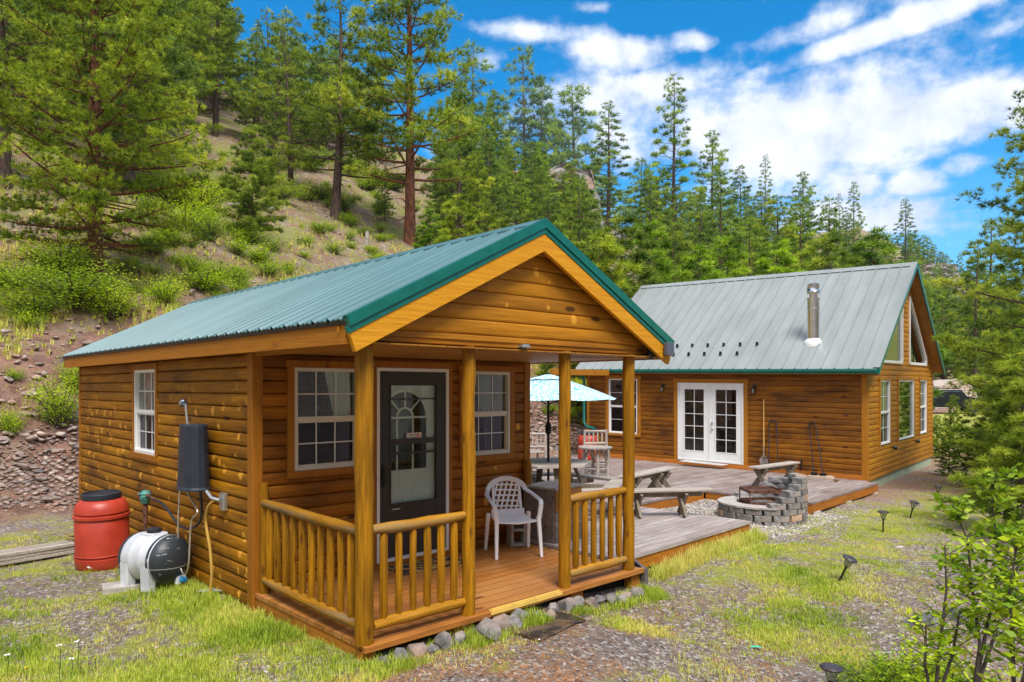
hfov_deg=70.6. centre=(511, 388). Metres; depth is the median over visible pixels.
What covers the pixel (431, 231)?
shrub
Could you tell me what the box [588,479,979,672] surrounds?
lawn grass
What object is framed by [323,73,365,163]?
pine tree
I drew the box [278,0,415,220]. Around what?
pine tree
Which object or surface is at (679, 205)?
pine tree
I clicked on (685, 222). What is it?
pine tree
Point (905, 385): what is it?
window
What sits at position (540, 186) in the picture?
pine tree
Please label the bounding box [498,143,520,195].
pine tree
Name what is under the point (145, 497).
water pump
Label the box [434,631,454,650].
rock
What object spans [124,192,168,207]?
shrub
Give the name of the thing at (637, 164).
pine tree
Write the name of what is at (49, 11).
pine tree
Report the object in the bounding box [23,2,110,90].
pine tree
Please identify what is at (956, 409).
pine tree
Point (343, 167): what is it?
shrub
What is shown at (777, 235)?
pine tree
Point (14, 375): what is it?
shrub
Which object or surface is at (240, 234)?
shrub
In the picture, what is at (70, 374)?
shrub
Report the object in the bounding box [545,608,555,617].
rock
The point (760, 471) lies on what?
bench
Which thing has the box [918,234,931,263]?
pine tree
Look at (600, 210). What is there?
pine tree
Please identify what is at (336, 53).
pine tree
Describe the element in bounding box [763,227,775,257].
pine tree
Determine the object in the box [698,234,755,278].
young pine
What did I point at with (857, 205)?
pine tree
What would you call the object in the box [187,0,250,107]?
pine tree
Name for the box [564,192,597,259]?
pine tree
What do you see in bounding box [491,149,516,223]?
pine tree
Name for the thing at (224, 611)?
grass
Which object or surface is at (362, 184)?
shrub
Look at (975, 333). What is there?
pine tree
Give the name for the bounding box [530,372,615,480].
patio umbrella
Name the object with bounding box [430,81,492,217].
pine tree
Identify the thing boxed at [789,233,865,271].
young pine
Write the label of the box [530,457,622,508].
picnic table
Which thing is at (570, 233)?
pine tree
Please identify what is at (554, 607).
rock
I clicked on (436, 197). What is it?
pine tree
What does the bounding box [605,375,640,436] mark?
window
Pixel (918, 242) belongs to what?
pine tree
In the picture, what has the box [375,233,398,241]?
shrub
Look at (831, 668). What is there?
path light
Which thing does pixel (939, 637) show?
broadleaf sapling
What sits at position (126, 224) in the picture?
shrub
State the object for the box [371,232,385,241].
shrub
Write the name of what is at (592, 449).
log table
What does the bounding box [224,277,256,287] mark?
shrub
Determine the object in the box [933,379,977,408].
metal shed
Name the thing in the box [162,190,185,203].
shrub
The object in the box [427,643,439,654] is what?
rock
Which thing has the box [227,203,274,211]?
fallen log
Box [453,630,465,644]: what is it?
rock
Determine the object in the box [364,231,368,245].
tree stump
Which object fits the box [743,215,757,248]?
pine tree
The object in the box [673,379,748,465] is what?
french doors
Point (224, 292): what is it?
shrub
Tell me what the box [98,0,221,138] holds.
pine tree
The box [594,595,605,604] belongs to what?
rock
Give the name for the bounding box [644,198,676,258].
pine tree
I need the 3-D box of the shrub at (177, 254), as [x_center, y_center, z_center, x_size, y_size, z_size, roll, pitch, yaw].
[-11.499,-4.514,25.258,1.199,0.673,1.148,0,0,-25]
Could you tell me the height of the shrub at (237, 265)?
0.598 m
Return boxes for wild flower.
[55,644,61,677]
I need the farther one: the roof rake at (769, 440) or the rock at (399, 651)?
the roof rake at (769, 440)
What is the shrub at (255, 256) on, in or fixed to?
on the ground at (600, 639)
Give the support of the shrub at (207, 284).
on the ground at (600, 639)
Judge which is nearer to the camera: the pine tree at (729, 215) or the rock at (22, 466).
the rock at (22, 466)
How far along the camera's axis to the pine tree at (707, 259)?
33.80 m
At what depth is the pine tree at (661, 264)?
29.55 m
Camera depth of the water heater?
7.19 m
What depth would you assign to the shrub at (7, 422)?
13.34 m
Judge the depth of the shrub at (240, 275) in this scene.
25.08 m
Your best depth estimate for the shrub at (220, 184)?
40.14 m
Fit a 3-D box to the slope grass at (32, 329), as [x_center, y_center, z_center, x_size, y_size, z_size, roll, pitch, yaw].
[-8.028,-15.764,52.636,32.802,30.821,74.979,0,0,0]
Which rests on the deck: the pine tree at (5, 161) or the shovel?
the shovel
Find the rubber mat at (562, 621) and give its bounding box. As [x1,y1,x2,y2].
[508,611,585,640]
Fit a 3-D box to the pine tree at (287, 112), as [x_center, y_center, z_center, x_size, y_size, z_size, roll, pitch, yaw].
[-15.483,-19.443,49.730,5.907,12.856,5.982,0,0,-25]
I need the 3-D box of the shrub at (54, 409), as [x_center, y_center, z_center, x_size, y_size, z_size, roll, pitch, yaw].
[-8.889,0.217,14.048,1.403,1.246,1.653,0,0,29]
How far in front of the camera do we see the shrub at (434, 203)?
67.92 m
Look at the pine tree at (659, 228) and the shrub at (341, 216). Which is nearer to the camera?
the shrub at (341, 216)
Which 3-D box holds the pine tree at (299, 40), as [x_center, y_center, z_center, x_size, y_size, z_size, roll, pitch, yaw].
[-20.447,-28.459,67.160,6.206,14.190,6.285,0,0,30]
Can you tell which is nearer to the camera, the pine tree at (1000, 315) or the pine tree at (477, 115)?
the pine tree at (477, 115)
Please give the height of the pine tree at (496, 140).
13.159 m
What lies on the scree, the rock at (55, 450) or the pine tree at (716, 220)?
the rock at (55, 450)
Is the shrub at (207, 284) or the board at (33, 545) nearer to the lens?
the board at (33, 545)
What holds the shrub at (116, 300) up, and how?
on the ground at (600, 639)
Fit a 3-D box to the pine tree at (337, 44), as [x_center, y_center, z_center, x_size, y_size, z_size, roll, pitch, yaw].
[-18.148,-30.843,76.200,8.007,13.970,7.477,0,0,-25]
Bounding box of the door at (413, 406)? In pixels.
[373,361,452,569]
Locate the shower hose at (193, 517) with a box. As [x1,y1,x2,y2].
[177,491,197,574]
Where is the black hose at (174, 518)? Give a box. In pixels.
[153,492,202,529]
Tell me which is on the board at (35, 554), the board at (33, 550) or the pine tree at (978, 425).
the board at (33, 550)
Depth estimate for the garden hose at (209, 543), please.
7.17 m
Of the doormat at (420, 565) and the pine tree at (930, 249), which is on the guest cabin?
the doormat at (420, 565)
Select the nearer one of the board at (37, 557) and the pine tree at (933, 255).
the board at (37, 557)
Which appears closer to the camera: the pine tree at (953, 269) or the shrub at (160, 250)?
the shrub at (160, 250)
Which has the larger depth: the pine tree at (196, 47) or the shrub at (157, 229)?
the pine tree at (196, 47)
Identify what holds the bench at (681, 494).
on the deck
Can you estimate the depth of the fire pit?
11.67 m
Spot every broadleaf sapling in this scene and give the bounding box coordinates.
[891,536,995,681]
[926,462,1023,681]
[972,521,1023,681]
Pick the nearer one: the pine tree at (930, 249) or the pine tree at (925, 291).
the pine tree at (925, 291)
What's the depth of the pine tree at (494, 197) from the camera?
47.42 m
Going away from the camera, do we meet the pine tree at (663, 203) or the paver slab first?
the paver slab
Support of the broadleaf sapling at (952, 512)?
on the ground at (600, 639)
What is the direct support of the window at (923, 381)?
in the house
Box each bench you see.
[616,466,676,497]
[621,487,713,517]
[748,461,799,485]
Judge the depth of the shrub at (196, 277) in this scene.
21.66 m
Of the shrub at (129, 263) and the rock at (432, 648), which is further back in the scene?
the shrub at (129, 263)
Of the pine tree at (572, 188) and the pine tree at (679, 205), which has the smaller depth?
the pine tree at (572, 188)
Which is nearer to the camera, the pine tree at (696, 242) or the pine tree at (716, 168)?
the pine tree at (696, 242)
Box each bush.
[815,665,877,681]
[828,645,923,681]
[856,638,996,681]
[866,643,920,679]
[886,636,1010,681]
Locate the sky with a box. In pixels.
[224,0,1023,291]
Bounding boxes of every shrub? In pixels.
[0,244,154,308]
[0,252,63,293]
[0,276,87,317]
[0,402,30,436]
[1,223,121,281]
[2,366,27,381]
[4,305,53,327]
[5,368,78,429]
[50,349,78,393]
[52,273,169,320]
[107,254,143,274]
[109,211,149,226]
[113,163,216,199]
[115,230,177,254]
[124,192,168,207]
[125,189,146,198]
[125,280,140,290]
[126,255,143,263]
[132,189,233,231]
[132,271,195,305]
[139,263,165,274]
[141,239,167,254]
[142,230,175,242]
[143,221,182,237]
[148,222,194,237]
[151,168,237,211]
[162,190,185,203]
[165,254,184,263]
[166,249,199,264]
[166,251,218,273]
[169,265,237,290]
[174,268,235,293]
[179,207,246,241]
[182,235,199,247]
[196,260,246,282]
[200,140,212,149]
[205,170,241,198]
[205,205,225,220]
[208,288,225,295]
[216,150,229,156]
[218,234,263,254]
[218,262,260,283]
[220,147,301,176]
[221,218,246,229]
[223,229,266,242]
[224,262,252,272]
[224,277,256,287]
[224,282,247,290]
[225,220,249,233]
[227,222,275,244]
[228,266,254,281]
[238,241,286,262]
[247,173,317,203]
[247,251,269,261]
[247,258,287,276]
[258,235,290,251]
[270,142,344,169]
[276,258,299,274]
[294,175,354,199]
[294,190,312,200]
[294,250,312,257]
[296,235,317,245]
[306,193,319,200]
[306,219,338,234]
[307,220,324,231]
[320,198,330,207]
[321,240,348,254]
[325,152,378,175]
[325,188,360,212]
[326,222,339,231]
[337,213,360,226]
[338,211,357,217]
[338,214,351,220]
[341,228,357,240]
[344,169,395,191]
[346,193,361,203]
[346,238,359,248]
[350,225,375,235]
[353,181,371,189]
[362,242,382,254]
[365,195,397,213]
[368,250,394,258]
[371,222,389,233]
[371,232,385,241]
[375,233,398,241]
[377,167,418,191]
[415,203,423,212]
[420,221,435,240]
[421,196,454,213]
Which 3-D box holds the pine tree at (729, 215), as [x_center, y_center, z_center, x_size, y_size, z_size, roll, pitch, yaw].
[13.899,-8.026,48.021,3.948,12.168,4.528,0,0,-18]
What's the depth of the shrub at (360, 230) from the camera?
45.00 m
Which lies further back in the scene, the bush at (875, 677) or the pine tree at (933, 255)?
the pine tree at (933, 255)
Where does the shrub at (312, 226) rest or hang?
on the ground at (600, 639)
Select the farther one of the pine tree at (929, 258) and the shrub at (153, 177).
the pine tree at (929, 258)
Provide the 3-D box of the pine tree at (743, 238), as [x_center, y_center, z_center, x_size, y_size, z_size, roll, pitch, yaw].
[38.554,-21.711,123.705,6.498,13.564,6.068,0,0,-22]
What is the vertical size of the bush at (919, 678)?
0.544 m
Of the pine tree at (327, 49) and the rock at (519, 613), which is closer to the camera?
the rock at (519, 613)
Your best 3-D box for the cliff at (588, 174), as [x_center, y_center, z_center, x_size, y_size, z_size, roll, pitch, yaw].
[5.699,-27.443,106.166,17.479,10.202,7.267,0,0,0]
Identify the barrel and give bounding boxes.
[72,489,130,571]
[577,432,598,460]
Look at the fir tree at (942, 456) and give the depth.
19.46 m
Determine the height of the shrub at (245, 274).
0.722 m
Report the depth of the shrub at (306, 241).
32.93 m
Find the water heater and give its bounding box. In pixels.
[176,399,227,510]
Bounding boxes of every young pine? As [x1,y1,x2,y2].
[411,207,444,248]
[487,217,509,230]
[579,247,598,263]
[650,232,702,282]
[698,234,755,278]
[754,237,813,275]
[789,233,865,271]
[838,225,957,409]
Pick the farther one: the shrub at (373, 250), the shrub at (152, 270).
the shrub at (373, 250)
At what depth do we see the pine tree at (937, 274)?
213.68 m
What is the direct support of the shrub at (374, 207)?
on the ground at (600, 639)
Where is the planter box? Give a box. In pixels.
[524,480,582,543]
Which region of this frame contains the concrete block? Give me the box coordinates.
[507,513,525,546]
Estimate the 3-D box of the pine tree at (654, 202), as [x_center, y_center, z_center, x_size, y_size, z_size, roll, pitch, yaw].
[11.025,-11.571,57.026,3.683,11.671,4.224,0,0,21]
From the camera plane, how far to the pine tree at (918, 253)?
257.84 m
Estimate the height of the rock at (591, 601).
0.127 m
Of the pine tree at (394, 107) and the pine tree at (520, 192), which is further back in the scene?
the pine tree at (394, 107)
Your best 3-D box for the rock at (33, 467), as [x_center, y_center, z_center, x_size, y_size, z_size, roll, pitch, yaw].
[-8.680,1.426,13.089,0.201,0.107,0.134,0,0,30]
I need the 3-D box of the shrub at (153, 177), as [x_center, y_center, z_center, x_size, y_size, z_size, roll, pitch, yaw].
[-17.555,-10.653,36.559,5.398,2.554,5.277,0,0,-21]
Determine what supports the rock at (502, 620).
on the ground at (600, 639)
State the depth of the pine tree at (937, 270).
237.05 m
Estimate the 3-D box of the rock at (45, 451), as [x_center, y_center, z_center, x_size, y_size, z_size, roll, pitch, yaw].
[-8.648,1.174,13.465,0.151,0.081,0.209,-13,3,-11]
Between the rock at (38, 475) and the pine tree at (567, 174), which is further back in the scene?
the pine tree at (567, 174)
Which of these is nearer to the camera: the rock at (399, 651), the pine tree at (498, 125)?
the rock at (399, 651)
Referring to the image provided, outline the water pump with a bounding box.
[137,490,154,530]
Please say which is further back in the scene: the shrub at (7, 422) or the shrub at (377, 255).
the shrub at (377, 255)
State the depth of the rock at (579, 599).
6.73 m
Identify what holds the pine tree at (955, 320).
on the ground at (600, 639)
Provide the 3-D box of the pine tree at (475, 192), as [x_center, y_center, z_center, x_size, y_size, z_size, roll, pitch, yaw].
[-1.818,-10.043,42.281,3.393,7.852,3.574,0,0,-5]
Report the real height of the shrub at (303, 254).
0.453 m
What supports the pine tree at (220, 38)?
on the ground at (600, 639)
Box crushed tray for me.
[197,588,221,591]
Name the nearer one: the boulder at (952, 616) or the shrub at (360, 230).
the boulder at (952, 616)
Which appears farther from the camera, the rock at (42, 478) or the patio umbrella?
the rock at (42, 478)
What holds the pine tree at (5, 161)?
on the ground at (600, 639)
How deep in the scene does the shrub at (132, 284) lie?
20.77 m
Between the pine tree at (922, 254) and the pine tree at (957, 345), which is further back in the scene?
the pine tree at (922, 254)
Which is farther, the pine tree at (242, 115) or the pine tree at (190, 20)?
the pine tree at (242, 115)
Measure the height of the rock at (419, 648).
0.132 m
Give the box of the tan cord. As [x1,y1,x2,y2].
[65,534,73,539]
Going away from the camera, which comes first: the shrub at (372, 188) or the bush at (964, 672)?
the bush at (964, 672)
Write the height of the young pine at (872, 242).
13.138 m
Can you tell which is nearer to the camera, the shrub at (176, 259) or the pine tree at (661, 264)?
the shrub at (176, 259)
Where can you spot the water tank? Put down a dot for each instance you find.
(150, 557)
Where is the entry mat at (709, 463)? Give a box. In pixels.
[680,460,727,465]
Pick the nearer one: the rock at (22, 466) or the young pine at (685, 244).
the rock at (22, 466)
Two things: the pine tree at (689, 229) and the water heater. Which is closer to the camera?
the water heater
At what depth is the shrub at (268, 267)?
26.75 m
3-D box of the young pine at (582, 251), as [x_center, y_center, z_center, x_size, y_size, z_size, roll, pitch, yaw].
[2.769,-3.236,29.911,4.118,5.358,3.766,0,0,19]
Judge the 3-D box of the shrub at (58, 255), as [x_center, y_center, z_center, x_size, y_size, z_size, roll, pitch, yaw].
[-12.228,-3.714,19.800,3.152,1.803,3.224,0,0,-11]
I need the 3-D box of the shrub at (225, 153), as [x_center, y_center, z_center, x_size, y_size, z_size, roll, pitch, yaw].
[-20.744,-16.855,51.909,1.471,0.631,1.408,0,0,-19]
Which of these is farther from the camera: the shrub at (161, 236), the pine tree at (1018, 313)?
the pine tree at (1018, 313)
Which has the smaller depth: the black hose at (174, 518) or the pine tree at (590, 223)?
the black hose at (174, 518)
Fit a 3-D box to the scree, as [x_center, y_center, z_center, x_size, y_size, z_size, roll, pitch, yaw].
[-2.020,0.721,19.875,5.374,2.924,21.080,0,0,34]
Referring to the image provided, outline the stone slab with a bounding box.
[807,474,834,479]
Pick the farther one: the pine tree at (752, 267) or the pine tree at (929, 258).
the pine tree at (929, 258)
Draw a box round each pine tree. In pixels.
[0,0,90,188]
[0,0,229,285]
[8,0,102,134]
[8,7,63,100]
[9,0,66,68]
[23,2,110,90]
[48,0,213,197]
[75,4,178,137]
[77,0,238,173]
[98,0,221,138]
[134,5,194,139]
[160,0,209,97]
[167,0,263,136]
[184,0,247,122]
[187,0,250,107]
[195,1,239,111]
[216,123,291,233]
[224,31,284,142]
[234,19,311,161]
[240,24,272,131]
[245,7,286,122]
[245,9,331,189]
[253,6,319,149]
[264,40,321,145]
[273,41,329,152]
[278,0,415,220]
[296,47,337,118]
[303,35,352,112]
[304,27,373,153]
[312,41,352,132]
[319,0,494,245]
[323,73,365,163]
[346,41,393,162]
[368,73,403,164]
[423,81,499,237]
[424,137,455,217]
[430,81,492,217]
[431,191,483,244]
[433,38,497,162]
[444,128,465,193]
[454,103,495,200]
[455,149,508,238]
[461,113,508,231]
[466,138,518,232]
[471,88,517,200]
[478,112,509,172]
[485,164,518,230]
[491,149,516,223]
[496,142,537,225]
[497,44,565,169]
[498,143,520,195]
[506,140,554,222]
[511,74,582,169]
[519,142,562,218]
[524,82,634,224]
[524,166,562,222]
[530,183,565,229]
[532,230,646,425]
[553,170,568,212]
[553,174,602,248]
[553,175,598,231]
[555,162,583,223]
[557,194,586,251]
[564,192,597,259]
[571,177,600,216]
[571,188,610,251]
[571,210,665,406]
[574,207,596,260]
[579,185,604,233]
[580,100,636,227]
[612,157,660,228]
[615,218,691,293]
[627,174,688,278]
[630,167,664,227]
[631,169,670,290]
[637,73,709,252]
[641,205,670,281]
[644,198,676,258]
[660,209,689,279]
[665,183,689,233]
[667,199,692,270]
[674,243,726,281]
[675,197,726,279]
[676,211,690,256]
[681,129,741,247]
[687,189,713,280]
[688,225,704,278]
[696,176,746,277]
[698,214,742,278]
[706,210,727,241]
[713,204,755,278]
[722,215,783,277]
[724,164,759,243]
[731,221,751,275]
[741,190,782,257]
[741,194,816,275]
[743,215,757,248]
[744,240,772,273]
[750,215,772,258]
[752,154,775,236]
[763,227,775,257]
[769,222,808,272]
[775,193,824,272]
[780,171,826,255]
[808,208,845,270]
[812,195,847,269]
[822,227,846,268]
[830,215,875,259]
[833,193,847,243]
[844,181,866,249]
[878,237,894,264]
[889,198,922,262]
[899,233,916,260]
[903,238,916,261]
[904,240,915,261]
[910,256,924,280]
[911,232,925,253]
[914,245,922,264]
[914,245,927,263]
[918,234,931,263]
[919,257,929,281]
[920,236,935,262]
[920,270,937,330]
[922,88,1023,469]
[923,282,951,375]
[924,266,950,311]
[925,277,934,324]
[926,251,933,262]
[929,281,968,378]
[930,247,937,262]
[931,288,963,379]
[932,263,945,295]
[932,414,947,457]
[935,264,949,305]
[936,348,1023,536]
[938,394,966,449]
[939,218,1023,402]
[939,253,954,281]
[941,237,1013,394]
[944,297,983,357]
[945,296,996,397]
[946,265,964,303]
[948,308,972,376]
[949,386,1020,483]
[954,298,994,396]
[956,254,965,277]
[960,418,987,467]
[965,176,1023,401]
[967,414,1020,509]
[971,281,1023,382]
[989,306,1023,382]
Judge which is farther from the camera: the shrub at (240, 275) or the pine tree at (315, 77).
the pine tree at (315, 77)
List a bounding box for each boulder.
[902,611,939,628]
[947,607,982,625]
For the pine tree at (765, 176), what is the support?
on the ground at (600, 639)
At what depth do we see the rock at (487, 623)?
5.82 m
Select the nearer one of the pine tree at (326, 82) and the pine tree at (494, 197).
the pine tree at (494, 197)
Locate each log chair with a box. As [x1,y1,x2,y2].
[530,432,546,471]
[583,429,609,473]
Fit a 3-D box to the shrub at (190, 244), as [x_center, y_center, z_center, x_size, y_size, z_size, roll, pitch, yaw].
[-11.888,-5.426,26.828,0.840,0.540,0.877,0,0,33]
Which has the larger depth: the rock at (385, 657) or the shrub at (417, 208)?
the shrub at (417, 208)
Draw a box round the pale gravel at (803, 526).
[661,498,900,553]
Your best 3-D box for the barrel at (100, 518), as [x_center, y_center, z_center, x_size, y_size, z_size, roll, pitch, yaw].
[-4.865,1.688,8.582,0.604,0.912,0.604,0,2,0]
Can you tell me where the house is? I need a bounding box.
[550,262,944,485]
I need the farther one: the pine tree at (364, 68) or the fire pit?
the pine tree at (364, 68)
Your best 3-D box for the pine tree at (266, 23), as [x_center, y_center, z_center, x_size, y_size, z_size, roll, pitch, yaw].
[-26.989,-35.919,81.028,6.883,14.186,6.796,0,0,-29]
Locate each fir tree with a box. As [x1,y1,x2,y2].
[371,165,399,220]
[521,141,560,228]
[934,432,964,475]
[994,319,1023,424]
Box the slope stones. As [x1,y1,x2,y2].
[0,150,453,445]
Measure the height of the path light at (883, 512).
0.453 m
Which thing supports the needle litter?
on the ground at (600, 639)
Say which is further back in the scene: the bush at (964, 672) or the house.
the house
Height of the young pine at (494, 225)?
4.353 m
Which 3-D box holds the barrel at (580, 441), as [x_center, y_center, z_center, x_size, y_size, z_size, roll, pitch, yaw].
[1.969,1.563,18.724,0.556,0.839,0.556,0,0,40]
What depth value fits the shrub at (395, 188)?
69.86 m
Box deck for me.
[517,455,878,585]
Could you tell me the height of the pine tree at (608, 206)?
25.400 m
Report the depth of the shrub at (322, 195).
50.59 m
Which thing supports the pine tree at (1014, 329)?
on the ground at (600, 639)
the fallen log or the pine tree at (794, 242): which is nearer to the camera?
the fallen log
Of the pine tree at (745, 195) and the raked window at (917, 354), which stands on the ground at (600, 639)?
the pine tree at (745, 195)
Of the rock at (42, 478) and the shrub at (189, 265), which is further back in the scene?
the shrub at (189, 265)
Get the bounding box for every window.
[130,363,160,461]
[285,360,354,478]
[457,365,515,462]
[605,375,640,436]
[878,376,891,445]
[884,310,902,363]
[897,377,915,440]
[908,295,926,365]
[918,377,927,434]
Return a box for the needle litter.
[258,491,1022,681]
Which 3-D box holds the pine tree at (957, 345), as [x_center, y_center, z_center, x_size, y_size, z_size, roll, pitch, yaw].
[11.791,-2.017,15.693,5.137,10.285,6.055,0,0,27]
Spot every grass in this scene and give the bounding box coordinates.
[0,134,571,376]
[0,286,1019,681]
[0,534,385,681]
[360,581,672,680]
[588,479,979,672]
[648,526,770,581]
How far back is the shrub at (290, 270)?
27.49 m
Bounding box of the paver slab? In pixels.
[102,579,140,594]
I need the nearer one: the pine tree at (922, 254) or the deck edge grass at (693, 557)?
the deck edge grass at (693, 557)
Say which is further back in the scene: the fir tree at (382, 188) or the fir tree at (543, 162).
the fir tree at (543, 162)
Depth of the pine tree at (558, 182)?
89.88 m
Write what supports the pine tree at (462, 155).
on the ground at (600, 639)
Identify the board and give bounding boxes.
[0,540,72,551]
[0,540,73,552]
[0,542,73,557]
[0,546,73,561]
[0,549,73,565]
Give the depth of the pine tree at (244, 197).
30.33 m
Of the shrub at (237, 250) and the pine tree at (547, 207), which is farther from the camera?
the pine tree at (547, 207)
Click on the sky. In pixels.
(899, 100)
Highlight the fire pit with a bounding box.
[717,473,807,525]
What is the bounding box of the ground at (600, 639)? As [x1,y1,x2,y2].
[0,47,1023,681]
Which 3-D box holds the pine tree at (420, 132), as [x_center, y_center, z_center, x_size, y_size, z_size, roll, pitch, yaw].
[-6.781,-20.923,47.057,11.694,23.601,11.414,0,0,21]
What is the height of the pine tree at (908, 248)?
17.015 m
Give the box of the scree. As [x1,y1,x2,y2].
[0,400,586,516]
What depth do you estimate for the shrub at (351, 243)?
36.54 m
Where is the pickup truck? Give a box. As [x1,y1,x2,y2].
[933,388,986,412]
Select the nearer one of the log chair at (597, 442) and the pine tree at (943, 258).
the log chair at (597, 442)
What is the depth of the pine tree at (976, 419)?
20.52 m
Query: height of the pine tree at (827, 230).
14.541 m
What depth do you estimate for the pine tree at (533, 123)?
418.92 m
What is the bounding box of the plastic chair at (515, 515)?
[484,476,542,559]
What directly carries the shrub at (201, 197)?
on the ground at (600, 639)
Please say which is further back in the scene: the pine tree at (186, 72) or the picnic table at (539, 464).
the pine tree at (186, 72)
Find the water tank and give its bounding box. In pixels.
[117,527,191,592]
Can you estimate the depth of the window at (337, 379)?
7.22 m
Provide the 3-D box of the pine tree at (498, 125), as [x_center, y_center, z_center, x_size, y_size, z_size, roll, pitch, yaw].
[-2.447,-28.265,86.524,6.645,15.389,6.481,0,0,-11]
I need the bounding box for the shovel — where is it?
[760,399,767,464]
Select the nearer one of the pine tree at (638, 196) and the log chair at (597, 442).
the log chair at (597, 442)
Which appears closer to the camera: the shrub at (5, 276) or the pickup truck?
the shrub at (5, 276)
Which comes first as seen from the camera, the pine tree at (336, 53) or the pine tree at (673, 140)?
the pine tree at (336, 53)
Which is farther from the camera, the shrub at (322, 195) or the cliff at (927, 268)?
the cliff at (927, 268)
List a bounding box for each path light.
[819,662,843,681]
[838,554,857,581]
[877,510,889,531]
[909,500,919,517]
[934,485,942,491]
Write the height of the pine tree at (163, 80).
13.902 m
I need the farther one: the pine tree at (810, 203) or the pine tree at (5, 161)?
the pine tree at (810, 203)
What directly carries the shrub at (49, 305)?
on the ground at (600, 639)
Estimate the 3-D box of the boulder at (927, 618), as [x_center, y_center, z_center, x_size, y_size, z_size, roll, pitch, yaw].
[4.124,2.365,7.296,0.356,0.228,0.292,0,0,0]
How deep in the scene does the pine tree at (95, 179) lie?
19.59 m
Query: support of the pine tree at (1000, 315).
on the ground at (600, 639)
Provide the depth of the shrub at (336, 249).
32.91 m
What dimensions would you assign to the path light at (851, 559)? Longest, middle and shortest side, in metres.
0.453 x 0.174 x 0.174 m
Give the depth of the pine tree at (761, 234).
150.33 m
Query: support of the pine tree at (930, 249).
on the ground at (600, 639)
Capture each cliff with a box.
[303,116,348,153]
[503,163,603,228]
[597,231,626,264]
[919,263,964,299]
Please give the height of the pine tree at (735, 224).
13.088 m
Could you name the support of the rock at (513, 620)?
on the ground at (600, 639)
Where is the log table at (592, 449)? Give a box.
[578,445,611,475]
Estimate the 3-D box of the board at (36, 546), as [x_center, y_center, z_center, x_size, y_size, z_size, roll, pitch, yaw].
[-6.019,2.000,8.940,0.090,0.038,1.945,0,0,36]
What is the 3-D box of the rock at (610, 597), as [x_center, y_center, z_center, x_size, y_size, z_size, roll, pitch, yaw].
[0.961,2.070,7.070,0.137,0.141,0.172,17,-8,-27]
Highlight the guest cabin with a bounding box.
[59,218,674,661]
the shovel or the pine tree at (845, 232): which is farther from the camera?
the pine tree at (845, 232)
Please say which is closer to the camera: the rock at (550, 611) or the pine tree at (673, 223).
the rock at (550, 611)
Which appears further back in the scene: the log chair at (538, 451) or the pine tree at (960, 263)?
the pine tree at (960, 263)
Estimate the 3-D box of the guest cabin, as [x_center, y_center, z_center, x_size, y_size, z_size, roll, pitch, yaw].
[-2.605,0.414,9.504,4.069,3.872,8.525,0,0,-44]
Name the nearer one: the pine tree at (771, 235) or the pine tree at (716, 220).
the pine tree at (716, 220)
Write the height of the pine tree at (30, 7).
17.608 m
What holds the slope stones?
on the ground at (600, 639)
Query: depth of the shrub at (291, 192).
45.79 m
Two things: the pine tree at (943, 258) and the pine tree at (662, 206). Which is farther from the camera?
the pine tree at (943, 258)
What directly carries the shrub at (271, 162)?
on the ground at (600, 639)
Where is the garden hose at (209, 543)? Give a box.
[204,500,214,591]
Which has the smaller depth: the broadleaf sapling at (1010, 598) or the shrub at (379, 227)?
the broadleaf sapling at (1010, 598)
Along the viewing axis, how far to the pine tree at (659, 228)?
73.76 m
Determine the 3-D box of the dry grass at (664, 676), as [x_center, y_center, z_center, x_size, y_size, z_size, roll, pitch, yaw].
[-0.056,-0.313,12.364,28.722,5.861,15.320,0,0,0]
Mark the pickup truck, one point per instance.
(940, 401)
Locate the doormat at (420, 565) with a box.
[388,554,461,574]
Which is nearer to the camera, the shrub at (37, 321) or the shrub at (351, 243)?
the shrub at (37, 321)
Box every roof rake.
[768,419,778,471]
[808,421,826,475]
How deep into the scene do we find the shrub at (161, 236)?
25.63 m
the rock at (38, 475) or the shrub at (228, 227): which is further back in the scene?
the shrub at (228, 227)
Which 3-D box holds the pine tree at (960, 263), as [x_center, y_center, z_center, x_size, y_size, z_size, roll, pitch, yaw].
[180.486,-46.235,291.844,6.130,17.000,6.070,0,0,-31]
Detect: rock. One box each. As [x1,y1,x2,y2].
[0,436,9,442]
[16,463,29,469]
[29,464,38,469]
[33,474,45,477]
[34,476,47,481]
[36,487,48,493]
[38,496,52,501]
[43,449,51,453]
[50,448,59,452]
[377,656,390,662]
[393,648,407,660]
[407,642,427,656]
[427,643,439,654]
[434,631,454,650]
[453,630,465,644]
[472,617,500,641]
[492,614,510,631]
[509,616,522,628]
[510,608,528,619]
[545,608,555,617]
[547,602,558,611]
[557,597,575,612]
[573,596,583,608]
[585,597,597,607]
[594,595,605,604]
[604,593,617,605]
[618,594,627,602]
[619,591,631,597]
[630,586,643,597]

